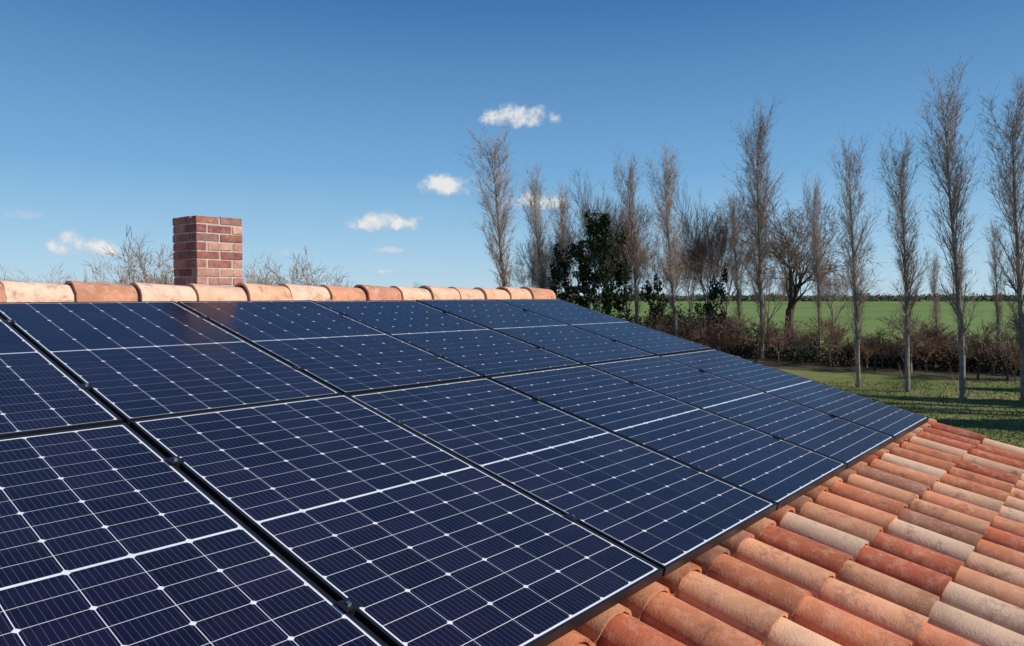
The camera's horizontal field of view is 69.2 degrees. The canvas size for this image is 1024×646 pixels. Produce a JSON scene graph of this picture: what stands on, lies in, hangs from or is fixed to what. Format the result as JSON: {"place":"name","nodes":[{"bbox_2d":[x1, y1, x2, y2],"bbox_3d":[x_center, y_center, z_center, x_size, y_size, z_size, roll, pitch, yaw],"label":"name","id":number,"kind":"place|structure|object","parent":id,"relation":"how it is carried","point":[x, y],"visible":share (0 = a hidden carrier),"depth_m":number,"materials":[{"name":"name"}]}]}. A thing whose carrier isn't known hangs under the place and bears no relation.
{"place":"outdoors","nodes":[
{"label":"outdoors","id":0,"kind":"place"},
{"bbox_2d":[0,0,1023,295],"label":"sky","id":1,"kind":"structure","parent":0,"point":[330,128],"materials":[{"name":"blue"}]},
{"bbox_2d":[311,299,1023,645],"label":"roof tiles","id":2,"kind":"object","parent":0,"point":[915,537],"visible":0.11,"depth_m":3.09,"materials":[{"name":"ceramic"}]},
{"bbox_2d":[2,307,877,616],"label":"mounting rails","id":3,"kind":"object","parent":2,"relation":"on","point":[348,605],"visible":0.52,"depth_m":3.16,"materials":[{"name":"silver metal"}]},
{"bbox_2d":[0,316,122,437],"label":"solar panel","id":4,"kind":"object","parent":3,"relation":"attached to","point":[41,391],"visible":0.95,"depth_m":3.01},
{"bbox_2d":[0,301,341,425],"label":"solar panel","id":5,"kind":"object","parent":3,"relation":"attached to","point":[129,361],"visible":1,"depth_m":3.74,"materials":[{"name":"glass"}]},
{"bbox_2d":[0,423,387,645],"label":"solar panel","id":6,"kind":"object","parent":3,"relation":"attached to","point":[121,534],"visible":1,"depth_m":2.06,"materials":[{"name":"glass"}]},
{"bbox_2d":[177,300,483,394],"bbox_3d":[-1.188,0.106,4.696,1.840,0.035,1.029,20,14,38],"label":"solar panel","id":7,"kind":"object","parent":3,"relation":"attached to","point":[341,353],"visible":0.98,"depth_m":4.56,"materials":[{"name":"glass"}]},
{"bbox_2d":[130,394,662,645],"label":"solar panel","id":8,"kind":"object","parent":3,"relation":"attached to","point":[400,535],"visible":0.99,"depth_m":2.55,"materials":[{"name":"glass"}]},
{"bbox_2d":[314,300,582,377],"bbox_3d":[-0.509,0.079,5.495,1.840,0.038,1.029,20,14,38],"label":"solar panel","id":9,"kind":"object","parent":3,"relation":"attached to","point":[486,352],"visible":0.96,"depth_m":5.39,"materials":[{"name":"glass"}]},
{"bbox_2d":[415,299,655,364],"bbox_3d":[0.170,0.046,6.293,1.840,0.036,1.029,20,14,38],"label":"solar panel","id":10,"kind":"object","parent":3,"relation":"attached to","point":[583,347],"visible":0.98,"depth_m":6.20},
{"bbox_2d":[348,377,776,576],"bbox_3d":[0.186,0.608,3.547,1.840,0.035,1.029,20,14,38],"label":"solar panel","id":11,"kind":"object","parent":3,"relation":"attached to","point":[667,514],"visible":0.99,"depth_m":3.37,"materials":[{"name":"glass"}]},
{"bbox_2d":[496,299,711,355],"bbox_3d":[0.849,0.017,7.092,1.840,0.036,1.029,20,14,38],"label":"solar panel","id":12,"kind":"object","parent":3,"relation":"attached to","point":[649,340],"visible":0.98,"depth_m":7.00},
{"bbox_2d":[488,365,846,510],"bbox_3d":[0.865,0.576,4.345,1.840,0.035,1.029,20,15,38],"label":"solar panel","id":13,"kind":"object","parent":3,"relation":"attached to","point":[780,473],"visible":0.96,"depth_m":4.20,"materials":[{"name":"glass"}]},
{"bbox_2d":[587,356,894,468],"bbox_3d":[1.544,0.547,5.144,1.840,0.035,1.029,20,14,38],"label":"solar panel","id":14,"kind":"object","parent":3,"relation":"attached to","point":[849,444],"visible":1,"depth_m":5.03,"materials":[{"name":"glass"}]},
{"bbox_2d":[661,349,928,440],"bbox_3d":[2.223,0.518,5.943,1.840,0.038,1.029,20,14,38],"label":"solar panel","id":15,"kind":"object","parent":3,"relation":"attached to","point":[897,423],"visible":0.99,"depth_m":5.84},
{"bbox_2d":[558,297,1023,356],"bbox_3d":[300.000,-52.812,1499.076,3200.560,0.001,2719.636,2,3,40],"label":"field","id":16,"kind":"structure","parent":0,"point":[804,311],"depth_m":159.03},
{"bbox_2d":[635,194,722,312],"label":"bare ash tree","id":17,"kind":"object","parent":16,"relation":"on","point":[653,265],"visible":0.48,"depth_m":62.23,"materials":[{"name":"brown plant"}]},
{"bbox_2d":[667,215,720,317],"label":"bare ash tree","id":18,"kind":"object","parent":16,"relation":"on","point":[691,300],"visible":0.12,"depth_m":65.88,"materials":[{"name":"brown plant"}]},
{"bbox_2d":[660,186,769,323],"bbox_3d":[16.135,-4.492,59.853,8.745,12.659,9.470,0,2,-4],"label":"bare ash tree","id":19,"kind":"object","parent":16,"relation":"on","point":[728,287],"visible":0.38,"depth_m":58.51,"materials":[{"name":"brown plant"}]},
{"bbox_2d":[741,229,808,338],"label":"bare ash tree","id":20,"kind":"object","parent":16,"relation":"on","point":[783,283],"visible":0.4,"depth_m":63.93,"materials":[{"name":"brown plant"}]},
{"bbox_2d":[557,292,1017,300],"bbox_3d":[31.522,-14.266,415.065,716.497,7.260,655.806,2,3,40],"label":"distant treeline","id":21,"kind":"object","parent":16,"relation":"on","point":[876,297],"visible":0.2,"depth_m":459.31,"materials":[{"name":"green plant"}]},
{"bbox_2d":[804,228,890,343],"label":"bare ash tree","id":22,"kind":"object","parent":16,"relation":"on","point":[838,287],"visible":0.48,"depth_m":59.95,"materials":[{"name":"brown plant"}]},
{"bbox_2d":[575,295,1023,447],"bbox_3d":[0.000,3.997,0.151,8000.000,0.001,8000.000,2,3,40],"label":"ground","id":23,"kind":"structure","parent":0,"point":[822,376],"depth_m":29.24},
{"bbox_2d":[6,262,71,283],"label":"bare tree","id":24,"kind":"object","parent":23,"relation":"on","point":[41,278],"visible":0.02,"depth_m":37.37,"materials":[{"name":"brown plant"}]},
{"bbox_2d":[70,241,164,284],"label":"bare tree","id":25,"kind":"object","parent":23,"relation":"on","point":[124,279],"visible":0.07,"depth_m":32.31,"materials":[{"name":"brown plant"}]},
{"bbox_2d":[96,225,173,284],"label":"bare tree","id":26,"kind":"object","parent":23,"relation":"on","point":[140,257],"visible":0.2,"depth_m":29.83,"materials":[{"name":"brown plant"}]},
{"bbox_2d":[137,245,173,284],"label":"bare tree","id":27,"kind":"object","parent":23,"relation":"on","point":[161,271],"visible":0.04,"depth_m":33.76,"materials":[{"name":"grey plant"}]},
{"bbox_2d":[242,251,277,285],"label":"bare tree","id":28,"kind":"object","parent":23,"relation":"on","point":[256,281],"visible":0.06,"depth_m":39.46,"materials":[{"name":"grey plant"}]},
{"bbox_2d":[242,255,310,284],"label":"bare tree","id":29,"kind":"object","parent":23,"relation":"on","point":[269,272],"visible":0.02,"depth_m":38.01,"materials":[{"name":"brown plant"}]},
{"bbox_2d":[245,246,325,285],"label":"bare tree","id":30,"kind":"object","parent":23,"relation":"on","point":[292,276],"visible":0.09,"depth_m":33.61,"materials":[{"name":"brown plant"}]},
{"bbox_2d":[284,258,350,286],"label":"bare tree","id":31,"kind":"object","parent":23,"relation":"on","point":[338,278],"visible":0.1,"depth_m":37.38,"materials":[{"name":"brown plant"}]},
{"bbox_2d":[449,120,524,287],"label":"poplar tree","id":32,"kind":"object","parent":23,"relation":"on","point":[499,243],"visible":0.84,"depth_m":49.78,"materials":[{"name":"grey plant"}]},
{"bbox_2d":[499,230,555,287],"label":"bare ash tree","id":33,"kind":"object","parent":23,"relation":"on","point":[523,276],"visible":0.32,"depth_m":63.79,"materials":[{"name":"brown plant"}]},
{"bbox_2d":[517,159,556,288],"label":"poplar tree","id":34,"kind":"object","parent":23,"relation":"on","point":[542,269],"visible":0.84,"depth_m":55.63,"materials":[{"name":"grey plant"}]},
{"bbox_2d":[508,210,585,288],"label":"bare ash tree","id":35,"kind":"object","parent":23,"relation":"on","point":[548,261],"visible":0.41,"depth_m":61.17,"materials":[{"name":"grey plant"}]},
{"bbox_2d":[544,177,577,301],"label":"poplar tree","id":36,"kind":"object","parent":23,"relation":"on","point":[564,213],"visible":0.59,"depth_m":57.75,"materials":[{"name":"grey plant"}]},
{"bbox_2d":[547,243,572,299],"bbox_3d":[3.326,-3.237,54.107,2.086,5.396,1.886,-1,2,-29],"label":"ivy","id":37,"kind":"object","parent":36,"relation":"attached to","point":[556,276],"visible":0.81,"depth_m":53.95,"materials":[{"name":"green plant"}]},
{"bbox_2d":[549,182,646,309],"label":"bare ash tree","id":38,"kind":"object","parent":23,"relation":"on","point":[585,239],"visible":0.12,"depth_m":60.18,"materials":[{"name":"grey plant"}]},
{"bbox_2d":[564,167,663,314],"bbox_3d":[7.443,-5.090,56.118,8.035,14.160,8.081,1,2,23],"label":"bare ash tree","id":39,"kind":"object","parent":23,"relation":"on","point":[617,228],"visible":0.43,"depth_m":55.90,"materials":[{"name":"grey plant"}]},
{"bbox_2d":[564,243,601,307],"bbox_3d":[5.270,-3.129,54.835,2.607,5.829,2.604,1,2,26],"label":"ivy","id":40,"kind":"object","parent":39,"relation":"attached to","point":[580,300],"visible":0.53,"depth_m":54.52,"materials":[{"name":"green plant"}]},
{"bbox_2d":[562,209,633,314],"bbox_3d":[6.344,-4.152,52.808,4.643,8.073,4.354,-2,3,-35],"label":"ivy","id":41,"kind":"object","parent":39,"relation":"attached to","point":[607,294],"visible":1,"depth_m":52.49,"materials":[{"name":"green plant"}]},
{"bbox_2d":[598,245,646,312],"bbox_3d":[8.279,-3.308,55.391,2.476,5.136,3.973,11,11,79],"label":"ivy","id":42,"kind":"object","parent":39,"relation":"attached to","point":[618,285],"visible":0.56,"depth_m":54.95,"materials":[{"name":"green plant"}]},
{"bbox_2d":[596,201,656,319],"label":"bare ash tree","id":43,"kind":"object","parent":23,"relation":"on","point":[643,276],"visible":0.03,"depth_m":61.81,"materials":[{"name":"brown plant"}]},
{"bbox_2d":[607,144,652,323],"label":"poplar tree","id":44,"kind":"object","parent":23,"relation":"on","point":[635,258],"visible":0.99,"depth_m":53.44,"materials":[{"name":"brown plant"}]},
{"bbox_2d":[639,312,673,333],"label":"brushwood","id":45,"kind":"object","parent":23,"relation":"on","point":[649,321],"visible":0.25,"depth_m":48.65,"materials":[{"name":"brown plant"}]},
{"bbox_2d":[642,139,690,336],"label":"poplar tree","id":46,"kind":"object","parent":23,"relation":"on","point":[669,256],"visible":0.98,"depth_m":49.90,"materials":[{"name":"brown plant"}]},
{"bbox_2d":[640,274,671,333],"bbox_3d":[9.648,-1.085,50.036,2.497,4.470,1.943,2,3,40],"label":"ivy","id":47,"kind":"object","parent":46,"relation":"attached to","point":[649,293],"visible":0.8,"depth_m":49.71,"materials":[{"name":"green plant"}]},
{"bbox_2d":[647,312,694,334],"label":"brushwood","id":48,"kind":"object","parent":23,"relation":"on","point":[663,328],"visible":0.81,"depth_m":47.81,"materials":[{"name":"plant"}]},
{"bbox_2d":[668,316,692,337],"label":"brushwood","id":49,"kind":"object","parent":23,"relation":"on","point":[680,335],"visible":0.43,"depth_m":50.31,"materials":[{"name":"brown plant"}]},
{"bbox_2d":[598,301,764,344],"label":"undergrowth","id":50,"kind":"object","parent":23,"relation":"on","point":[621,316],"visible":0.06,"depth_m":53.21,"materials":[{"name":"brown plant"}]},
{"bbox_2d":[694,268,728,328],"bbox_3d":[14.229,-1.593,53.057,2.500,4.679,1.741,1,2,14],"label":"ivy","id":51,"kind":"object","parent":50,"relation":"on","point":[720,292],"visible":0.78,"depth_m":52.90,"materials":[{"name":"green plant"}]},
{"bbox_2d":[681,308,721,342],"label":"brushwood","id":52,"kind":"object","parent":23,"relation":"on","point":[697,321],"visible":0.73,"depth_m":49.50,"materials":[{"name":"plant"}]},
{"bbox_2d":[699,335,713,347],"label":"brushwood","id":53,"kind":"object","parent":23,"relation":"on","point":[705,344],"visible":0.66,"depth_m":45.64,"materials":[{"name":"brown plant"}]},
{"bbox_2d":[663,175,757,314],"bbox_3d":[14.914,-4.770,56.104,7.666,13.510,7.711,1,2,26],"label":"bare ash tree","id":54,"kind":"object","parent":23,"relation":"on","point":[698,251],"visible":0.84,"depth_m":56.01,"materials":[{"name":"grey plant"}]},
{"bbox_2d":[693,320,727,348],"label":"brushwood","id":55,"kind":"object","parent":23,"relation":"on","point":[708,333],"visible":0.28,"depth_m":47.97,"materials":[{"name":"plant"}]},
{"bbox_2d":[684,319,749,352],"bbox_3d":[12.743,0.934,47.198,4.068,2.322,3.592,2,3,40],"label":"russet bush","id":56,"kind":"object","parent":23,"relation":"on","point":[715,347],"visible":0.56,"depth_m":46.95,"materials":[{"name":"brown plant"}]},
{"bbox_2d":[696,314,743,349],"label":"brushwood","id":57,"kind":"object","parent":23,"relation":"on","point":[712,330],"visible":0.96,"depth_m":45.61,"materials":[{"name":"brown plant"}]},
{"bbox_2d":[707,322,745,352],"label":"brushwood","id":58,"kind":"object","parent":23,"relation":"on","point":[730,338],"visible":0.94,"depth_m":45.36,"materials":[{"name":"plant"}]},
{"bbox_2d":[720,326,742,354],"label":"brushwood","id":59,"kind":"object","parent":23,"relation":"on","point":[737,339],"visible":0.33,"depth_m":46.87,"materials":[{"name":"brown plant"}]},
{"bbox_2d":[719,185,750,335],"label":"poplar tree","id":60,"kind":"object","parent":23,"relation":"on","point":[736,285],"visible":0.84,"depth_m":51.75,"materials":[{"name":"brown plant"}]},
{"bbox_2d":[727,309,758,357],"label":"brushwood","id":61,"kind":"object","parent":23,"relation":"on","point":[746,332],"visible":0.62,"depth_m":46.60,"materials":[{"name":"plant"}]},
{"bbox_2d":[724,312,780,361],"bbox_3d":[13.919,0.869,43.259,3.229,3.220,2.141,0,2,1],"label":"brushwood","id":62,"kind":"object","parent":23,"relation":"on","point":[762,333],"visible":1,"depth_m":42.94,"materials":[{"name":"plant"}]},
{"bbox_2d":[723,94,793,358],"bbox_3d":[15.172,-5.792,45.778,3.389,16.319,3.255,-1,2,-20],"label":"poplar tree","id":63,"kind":"object","parent":23,"relation":"on","point":[759,268],"visible":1,"depth_m":45.65,"materials":[{"name":"grey plant"}]},
{"bbox_2d":[752,313,782,358],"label":"brushwood","id":64,"kind":"object","parent":23,"relation":"on","point":[771,325],"visible":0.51,"depth_m":45.55,"materials":[{"name":"plant"}]},
{"bbox_2d":[762,328,796,362],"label":"brushwood","id":65,"kind":"object","parent":23,"relation":"on","point":[774,344],"visible":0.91,"depth_m":43.43,"materials":[{"name":"brown plant"}]},
{"bbox_2d":[770,320,796,348],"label":"brushwood","id":66,"kind":"object","parent":23,"relation":"on","point":[786,333],"visible":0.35,"depth_m":46.58,"materials":[{"name":"plant"}]},
{"bbox_2d":[780,315,808,354],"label":"brushwood","id":67,"kind":"object","parent":23,"relation":"on","point":[786,324],"visible":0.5,"depth_m":46.32,"materials":[{"name":"brown plant"}]},
{"bbox_2d":[706,159,884,340],"bbox_3d":[19.073,-4.910,51.503,10.095,14.171,11.058,0,2,-7],"label":"bare oak tree","id":68,"kind":"object","parent":23,"relation":"on","point":[796,259],"visible":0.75,"depth_m":50.09,"materials":[{"name":"brown plant"}]},
{"bbox_2d":[781,329,816,365],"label":"brushwood","id":69,"kind":"object","parent":23,"relation":"on","point":[799,343],"visible":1,"depth_m":41.49,"materials":[{"name":"plant"}]},
{"bbox_2d":[797,325,817,346],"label":"brushwood","id":70,"kind":"object","parent":23,"relation":"on","point":[805,334],"visible":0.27,"depth_m":45.71,"materials":[{"name":"brown plant"}]},
{"bbox_2d":[799,172,830,361],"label":"poplar tree","id":71,"kind":"object","parent":23,"relation":"on","point":[815,266],"visible":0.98,"depth_m":43.81,"materials":[{"name":"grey plant"}]},
{"bbox_2d":[810,345,823,363],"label":"brushwood","id":72,"kind":"object","parent":23,"relation":"on","point":[814,352],"visible":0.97,"depth_m":42.97,"materials":[{"name":"plant"}]},
{"bbox_2d":[801,316,846,365],"bbox_3d":[17.395,0.911,41.302,3.298,3.288,2.186,-2,3,-44],"label":"brushwood","id":73,"kind":"object","parent":23,"relation":"on","point":[829,336],"visible":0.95,"depth_m":41.10,"materials":[{"name":"plant"}]},
{"bbox_2d":[803,318,844,360],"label":"brushwood","id":74,"kind":"object","parent":23,"relation":"on","point":[814,333],"visible":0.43,"depth_m":45.03,"materials":[{"name":"brown plant"}]},
{"bbox_2d":[806,312,853,365],"bbox_3d":[18.053,0.929,41.927,2.352,3.219,3.169,2,3,39],"label":"brushwood","id":75,"kind":"object","parent":23,"relation":"on","point":[839,340],"visible":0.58,"depth_m":41.72,"materials":[{"name":"brown plant"}]},
{"bbox_2d":[828,336,864,365],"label":"brushwood","id":76,"kind":"object","parent":23,"relation":"on","point":[843,343],"visible":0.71,"depth_m":41.85,"materials":[{"name":"plant"}]},
{"bbox_2d":[682,331,1019,375],"bbox_3d":[21.060,1.383,45.994,70.210,1.933,15.450,1,2,27],"label":"hedgerow","id":77,"kind":"object","parent":23,"relation":"on","point":[952,360],"visible":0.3,"depth_m":41.40,"materials":[{"name":"brown plant"}]},
{"bbox_2d":[820,133,887,387],"bbox_3d":[14.589,-2.729,31.686,2.528,11.216,2.155,2,3,35],"label":"poplar tree","id":78,"kind":"object","parent":23,"relation":"on","point":[856,290],"visible":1,"depth_m":31.76,"materials":[{"name":"grey plant"}]},
{"bbox_2d":[860,339,878,367],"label":"brushwood","id":79,"kind":"object","parent":23,"relation":"on","point":[863,350],"visible":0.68,"depth_m":40.54,"materials":[{"name":"brown plant"}]},
{"bbox_2d":[863,333,898,367],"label":"brushwood","id":80,"kind":"object","parent":23,"relation":"on","point":[888,344],"visible":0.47,"depth_m":40.83,"materials":[{"name":"brown plant"}]},
{"bbox_2d":[860,322,902,371],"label":"brushwood","id":81,"kind":"object","parent":23,"relation":"on","point":[870,344],"visible":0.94,"depth_m":38.39,"materials":[{"name":"plant"}]},
{"bbox_2d":[744,351,1019,380],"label":"leaf litter","id":82,"kind":"object","parent":23,"relation":"on","point":[885,371],"visible":0.15,"depth_m":39.23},
{"bbox_2d":[878,347,900,369],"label":"brushwood","id":83,"kind":"object","parent":23,"relation":"on","point":[884,355],"visible":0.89,"depth_m":39.54,"materials":[{"name":"plant"}]},
{"bbox_2d":[877,330,922,373],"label":"brushwood","id":84,"kind":"object","parent":23,"relation":"on","point":[901,344],"visible":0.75,"depth_m":37.33,"materials":[{"name":"plant"}]},
{"bbox_2d":[868,128,937,391],"bbox_3d":[15.827,-2.609,30.109,2.324,11.088,2.468,-1,2,-21],"label":"poplar tree","id":85,"kind":"object","parent":23,"relation":"on","point":[907,280],"visible":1,"depth_m":30.14,"materials":[{"name":"grey plant"}]},
{"bbox_2d":[879,315,932,372],"bbox_3d":[20.227,1.064,38.236,2.360,3.230,3.180,2,3,37],"label":"brushwood","id":86,"kind":"object","parent":23,"relation":"on","point":[901,325],"visible":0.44,"depth_m":38.08,"materials":[{"name":"brown plant"}]},
{"bbox_2d":[877,304,948,370],"bbox_3d":[21.168,0.830,39.347,3.633,3.622,2.408,0,2,-8],"label":"brushwood","id":87,"kind":"object","parent":23,"relation":"on","point":[929,331],"visible":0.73,"depth_m":39.13,"materials":[{"name":"plant"}]},
{"bbox_2d":[817,381,1023,447],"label":"grass tufts","id":88,"kind":"object","parent":23,"relation":"on","point":[967,409],"visible":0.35,"depth_m":27.24,"materials":[{"name":"green plant"}]},
{"bbox_2d":[909,329,948,372],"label":"brushwood","id":89,"kind":"object","parent":23,"relation":"on","point":[931,346],"visible":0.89,"depth_m":38.26,"materials":[{"name":"brown plant"}]},
{"bbox_2d":[925,249,944,337],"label":"poplar tree","id":90,"kind":"object","parent":23,"relation":"on","point":[935,306],"visible":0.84,"depth_m":47.98,"materials":[{"name":"grey plant"}]},
{"bbox_2d":[922,324,952,361],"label":"brushwood","id":91,"kind":"object","parent":23,"relation":"on","point":[946,343],"visible":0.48,"depth_m":39.41,"materials":[{"name":"brown plant"}]},
{"bbox_2d":[915,314,969,360],"bbox_3d":[23.206,0.963,40.779,2.141,3.220,3.230,0,2,-10],"label":"brushwood","id":92,"kind":"object","parent":23,"relation":"on","point":[943,337],"visible":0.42,"depth_m":40.16,"materials":[{"name":"plant"}]},
{"bbox_2d":[930,333,958,356],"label":"brushwood","id":93,"kind":"object","parent":23,"relation":"on","point":[953,343],"visible":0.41,"depth_m":40.06,"materials":[{"name":"plant"}]},
{"bbox_2d":[905,53,989,398],"bbox_3d":[16.703,-3.557,28.512,2.971,13.132,2.826,-2,3,-38],"label":"poplar tree","id":94,"kind":"object","parent":23,"relation":"on","point":[957,268],"visible":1,"depth_m":28.41,"materials":[{"name":"grey plant"}]},
{"bbox_2d":[941,336,973,360],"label":"brushwood","id":95,"kind":"object","parent":23,"relation":"on","point":[966,355],"visible":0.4,"depth_m":35.99,"materials":[{"name":"plant"}]},
{"bbox_2d":[952,329,990,369],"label":"brushwood","id":96,"kind":"object","parent":23,"relation":"on","point":[977,348],"visible":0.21,"depth_m":39.21,"materials":[{"name":"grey plant"}]},
{"bbox_2d":[951,313,1012,379],"bbox_3d":[22.162,1.133,34.611,3.366,3.356,2.231,-1,2,-26],"label":"brushwood","id":97,"kind":"object","parent":23,"relation":"on","point":[975,346],"visible":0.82,"depth_m":34.61,"materials":[{"name":"plant"}]},
{"bbox_2d":[979,215,1010,357],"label":"poplar tree","id":98,"kind":"object","parent":23,"relation":"on","point":[996,303],"visible":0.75,"depth_m":43.88,"materials":[{"name":"grey plant"}]},
{"bbox_2d":[972,325,1019,380],"bbox_3d":[22.819,1.412,34.615,2.764,2.756,1.832,-1,3,-30],"label":"brushwood","id":99,"kind":"object","parent":23,"relation":"on","point":[1004,349],"visible":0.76,"depth_m":34.42,"materials":[{"name":"plant"}]},
{"bbox_2d":[976,339,1015,374],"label":"brushwood","id":100,"kind":"object","parent":23,"relation":"on","point":[990,353],"visible":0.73,"depth_m":36.84,"materials":[{"name":"plant"}]},
{"bbox_2d":[974,70,1023,402],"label":"poplar tree","id":101,"kind":"object","parent":23,"relation":"on","point":[1019,269],"visible":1,"depth_m":27.38,"materials":[{"name":"grey plant"}]},
{"bbox_2d":[992,329,1019,346],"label":"brushwood","id":102,"kind":"object","parent":23,"relation":"on","point":[1008,336],"visible":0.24,"depth_m":37.73,"materials":[{"name":"plant"}]},
{"bbox_2d":[1002,342,1019,381],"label":"brushwood","id":103,"kind":"object","parent":23,"relation":"on","point":[1017,360],"visible":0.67,"depth_m":33.88,"materials":[{"name":"brown plant"}]},
{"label":"walls","id":104,"kind":"object","parent":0,"visible":0},
{"bbox_2d":[18,297,553,301],"bbox_3d":[-3.640,-0.054,3.855,0.352,0.155,12.480,2,3,40],"label":"ridge mortar","id":105,"kind":"object","parent":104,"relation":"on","point":[356,299],"visible":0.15,"depth_m":4.87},
{"bbox_2d":[0,280,555,301],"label":"ridge tiles","id":106,"kind":"object","parent":105,"relation":"on","point":[19,291],"visible":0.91,"depth_m":5.57,"materials":[{"name":"ceramic"}]},
{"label":"rear roof tiles","id":107,"kind":"object","parent":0,"visible":0},
{"bbox_2d":[172,215,242,286],"bbox_3d":[-2.469,-0.301,6.037,0.395,1.093,0.390,2,3,40],"label":"brick chimney","id":108,"kind":"object","parent":107,"relation":"on","point":[207,250],"visible":0.44,"depth_m":5.89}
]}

